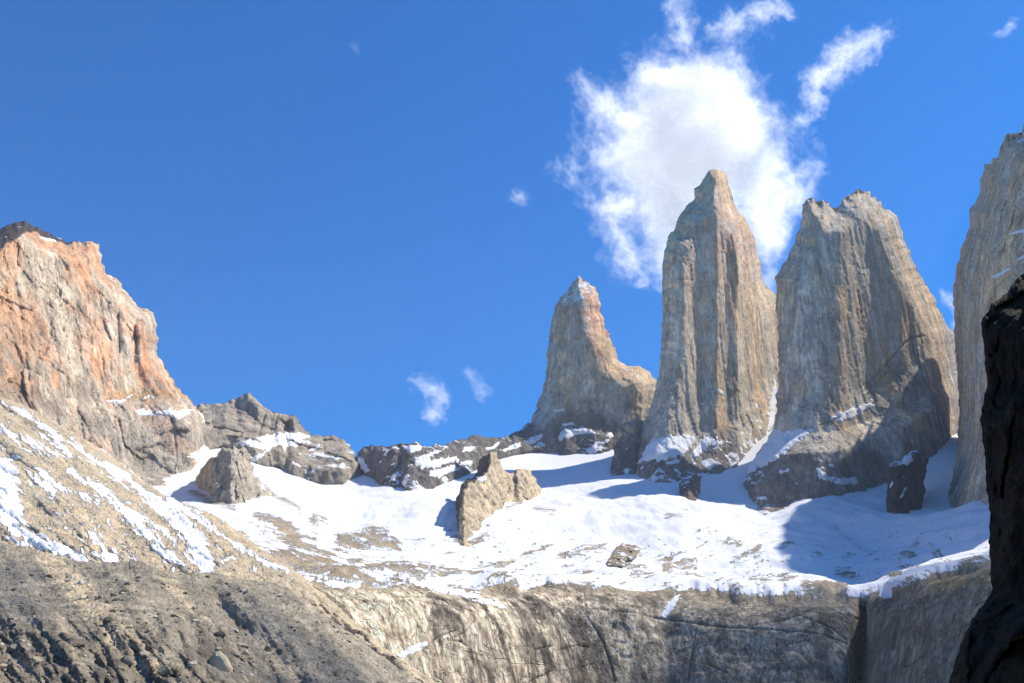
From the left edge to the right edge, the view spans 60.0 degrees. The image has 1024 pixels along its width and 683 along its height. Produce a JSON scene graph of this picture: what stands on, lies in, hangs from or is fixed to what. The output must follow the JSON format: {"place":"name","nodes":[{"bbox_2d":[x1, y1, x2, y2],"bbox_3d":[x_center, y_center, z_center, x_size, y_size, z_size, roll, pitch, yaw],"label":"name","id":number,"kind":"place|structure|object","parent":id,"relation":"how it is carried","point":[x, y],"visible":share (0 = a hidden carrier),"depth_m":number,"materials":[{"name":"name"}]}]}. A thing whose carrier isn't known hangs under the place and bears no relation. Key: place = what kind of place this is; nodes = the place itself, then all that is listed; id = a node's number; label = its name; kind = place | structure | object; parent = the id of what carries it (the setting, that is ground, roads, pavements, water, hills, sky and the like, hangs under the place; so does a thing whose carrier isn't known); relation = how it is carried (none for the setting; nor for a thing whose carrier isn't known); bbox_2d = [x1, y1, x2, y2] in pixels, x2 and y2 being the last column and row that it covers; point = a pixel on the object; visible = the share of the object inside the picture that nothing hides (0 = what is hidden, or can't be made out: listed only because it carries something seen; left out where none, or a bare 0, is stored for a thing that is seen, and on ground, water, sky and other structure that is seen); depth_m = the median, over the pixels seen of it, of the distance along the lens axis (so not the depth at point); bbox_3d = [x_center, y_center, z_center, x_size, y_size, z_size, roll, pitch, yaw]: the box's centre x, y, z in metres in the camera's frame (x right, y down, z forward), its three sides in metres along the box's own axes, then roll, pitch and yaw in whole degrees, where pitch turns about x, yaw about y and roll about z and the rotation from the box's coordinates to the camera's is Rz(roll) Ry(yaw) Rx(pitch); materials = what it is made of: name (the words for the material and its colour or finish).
{"place":"outdoors","nodes":[
{"label":"outdoors","id":0,"kind":"place"},
{"bbox_2d":[0,220,209,485],"bbox_3d":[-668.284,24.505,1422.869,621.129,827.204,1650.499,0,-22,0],"label":"mountain peak","id":1,"kind":"structure","parent":0,"point":[79,338],"depth_m":1592.65,"materials":[{"name":"stone"}]},
{"bbox_2d":[0,543,421,682],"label":"moraine","id":2,"kind":"structure","parent":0,"point":[182,641],"depth_m":321.73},
{"bbox_2d":[10,644,16,649],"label":"boulder","id":3,"kind":"object","parent":2,"relation":"on","point":[12,646],"visible":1,"depth_m":231.97,"materials":[{"name":"stone"}]},
{"bbox_2d":[30,656,44,661],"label":"boulder","id":4,"kind":"object","parent":2,"relation":"on","point":[35,658],"visible":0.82,"depth_m":218.43,"materials":[{"name":"stone"}]},
{"bbox_2d":[73,644,84,647],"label":"boulder","id":5,"kind":"object","parent":2,"relation":"on","point":[80,645],"visible":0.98,"depth_m":233.04,"materials":[{"name":"stone"}]},
{"bbox_2d":[103,617,111,624],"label":"boulder","id":6,"kind":"object","parent":2,"relation":"on","point":[106,620],"visible":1,"depth_m":283.43,"materials":[{"name":"stone"}]},
{"bbox_2d":[120,655,133,665],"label":"boulder","id":7,"kind":"object","parent":2,"relation":"on","point":[128,660],"visible":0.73,"depth_m":233.68,"materials":[{"name":"stone"}]},
{"bbox_2d":[158,665,169,675],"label":"boulder","id":8,"kind":"object","parent":2,"relation":"on","point":[163,670],"visible":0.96,"depth_m":226.69,"materials":[{"name":"stone"}]},
{"bbox_2d":[188,660,196,665],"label":"boulder","id":9,"kind":"object","parent":2,"relation":"on","point":[192,663],"visible":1,"depth_m":241.02,"materials":[{"name":"stone"}]},
{"bbox_2d":[214,631,225,637],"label":"boulder","id":10,"kind":"object","parent":2,"relation":"on","point":[221,634],"visible":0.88,"depth_m":317.32,"materials":[{"name":"stone"}]},
{"bbox_2d":[208,651,232,672],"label":"boulder","id":11,"kind":"object","parent":2,"relation":"on","point":[219,660],"visible":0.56,"depth_m":266.91,"materials":[{"name":"stone"}]},
{"bbox_2d":[264,646,271,651],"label":"boulder","id":12,"kind":"object","parent":2,"relation":"on","point":[267,649],"visible":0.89,"depth_m":325.39,"materials":[{"name":"stone"}]},
{"bbox_2d":[0,398,435,682],"bbox_3d":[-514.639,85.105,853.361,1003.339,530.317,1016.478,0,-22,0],"label":"scree slope","id":13,"kind":"structure","parent":0,"point":[66,492],"depth_m":725.32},
{"bbox_2d":[196,393,361,484],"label":"mountain peak","id":14,"kind":"structure","parent":0,"point":[261,433],"depth_m":2053.52,"materials":[{"name":"stone"}]},
{"bbox_2d":[0,0,1023,456],"label":"sky","id":15,"kind":"structure","parent":0,"point":[368,222],"materials":[{"name":"blue"}]},
{"bbox_2d":[312,559,992,682],"bbox_3d":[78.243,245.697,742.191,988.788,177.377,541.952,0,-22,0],"label":"cliff","id":16,"kind":"structure","parent":0,"point":[541,631],"depth_m":814.58,"materials":[{"name":"grey stone"}]},
{"bbox_2d":[153,430,990,606],"bbox_3d":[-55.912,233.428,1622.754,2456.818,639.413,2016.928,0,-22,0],"label":"snowfield","id":17,"kind":"structure","parent":16,"relation":"on","point":[579,518],"depth_m":1297.54,"materials":[{"name":"white snow"}]},
{"bbox_2d":[195,445,273,503],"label":"rock outcrop","id":18,"kind":"object","parent":17,"relation":"on","point":[226,475],"visible":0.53,"depth_m":1325.17,"materials":[{"name":"grey stone"}]},
{"bbox_2d":[355,422,619,490],"bbox_3d":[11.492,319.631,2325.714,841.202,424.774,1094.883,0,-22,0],"label":"rock ridge","id":19,"kind":"object","parent":17,"relation":"on","point":[415,465],"visible":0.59,"depth_m":2098.96,"materials":[{"name":"grey stone"}]},
{"bbox_2d":[455,452,541,557],"bbox_3d":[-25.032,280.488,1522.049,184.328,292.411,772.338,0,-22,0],"label":"rock outcrop","id":20,"kind":"object","parent":17,"relation":"on","point":[490,487],"visible":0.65,"depth_m":1502.92,"materials":[{"name":"beige stone"}]},
{"bbox_2d":[531,276,656,452],"bbox_3d":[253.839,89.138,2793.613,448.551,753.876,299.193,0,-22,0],"label":"granite tower","id":21,"kind":"structure","parent":17,"relation":"on","point":[592,381],"depth_m":2731.55,"materials":[{"name":"grey stone"}]},
{"bbox_2d":[607,543,641,566],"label":"rock outcrop","id":22,"kind":"object","parent":17,"relation":"on","point":[621,554],"visible":0.99,"depth_m":1181.00,"materials":[{"name":"beige stone"}]},
{"bbox_2d":[610,416,642,475],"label":"rock outcrop","id":23,"kind":"object","parent":17,"relation":"on","point":[625,457],"visible":0.77,"depth_m":2171.66,"materials":[{"name":"stone"}]},
{"bbox_2d":[679,473,701,500],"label":"rock outcrop","id":24,"kind":"object","parent":17,"relation":"on","point":[689,489],"visible":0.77,"depth_m":1826.77,"materials":[{"name":"grey stone"}]},
{"bbox_2d":[636,169,778,482],"bbox_3d":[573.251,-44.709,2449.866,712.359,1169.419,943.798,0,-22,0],"label":"granite tower","id":25,"kind":"structure","parent":17,"relation":"on","point":[712,409],"depth_m":2356.88,"materials":[{"name":"grey stone"}]},
{"bbox_2d":[743,189,959,514],"bbox_3d":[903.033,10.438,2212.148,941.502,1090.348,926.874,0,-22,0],"label":"granite tower","id":26,"kind":"structure","parent":17,"relation":"on","point":[867,389],"depth_m":2140.54,"materials":[{"name":"grey stone"}]},
{"bbox_2d":[886,449,928,513],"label":"rock outcrop","id":27,"kind":"object","parent":17,"relation":"on","point":[905,478],"visible":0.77,"depth_m":1624.13,"materials":[{"name":"grey stone"}]},
{"bbox_2d":[948,124,1023,507],"bbox_3d":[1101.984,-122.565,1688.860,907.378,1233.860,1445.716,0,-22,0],"label":"granite tower","id":28,"kind":"structure","parent":17,"relation":"on","point":[989,267],"depth_m":1695.59,"materials":[{"name":"grey stone"}]},
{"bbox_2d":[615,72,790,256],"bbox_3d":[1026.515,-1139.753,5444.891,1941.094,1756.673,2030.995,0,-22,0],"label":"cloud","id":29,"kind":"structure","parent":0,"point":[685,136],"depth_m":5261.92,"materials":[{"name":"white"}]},
{"bbox_3d":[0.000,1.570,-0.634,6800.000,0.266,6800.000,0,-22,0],"label":"ground","id":30,"kind":"structure","parent":0,"visible":0},
{"bbox_2d":[949,273,1023,682],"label":"rock","id":31,"kind":"object","parent":30,"relation":"on","point":[991,649],"visible":1,"depth_m":6.79,"materials":[{"name":"black stone"}]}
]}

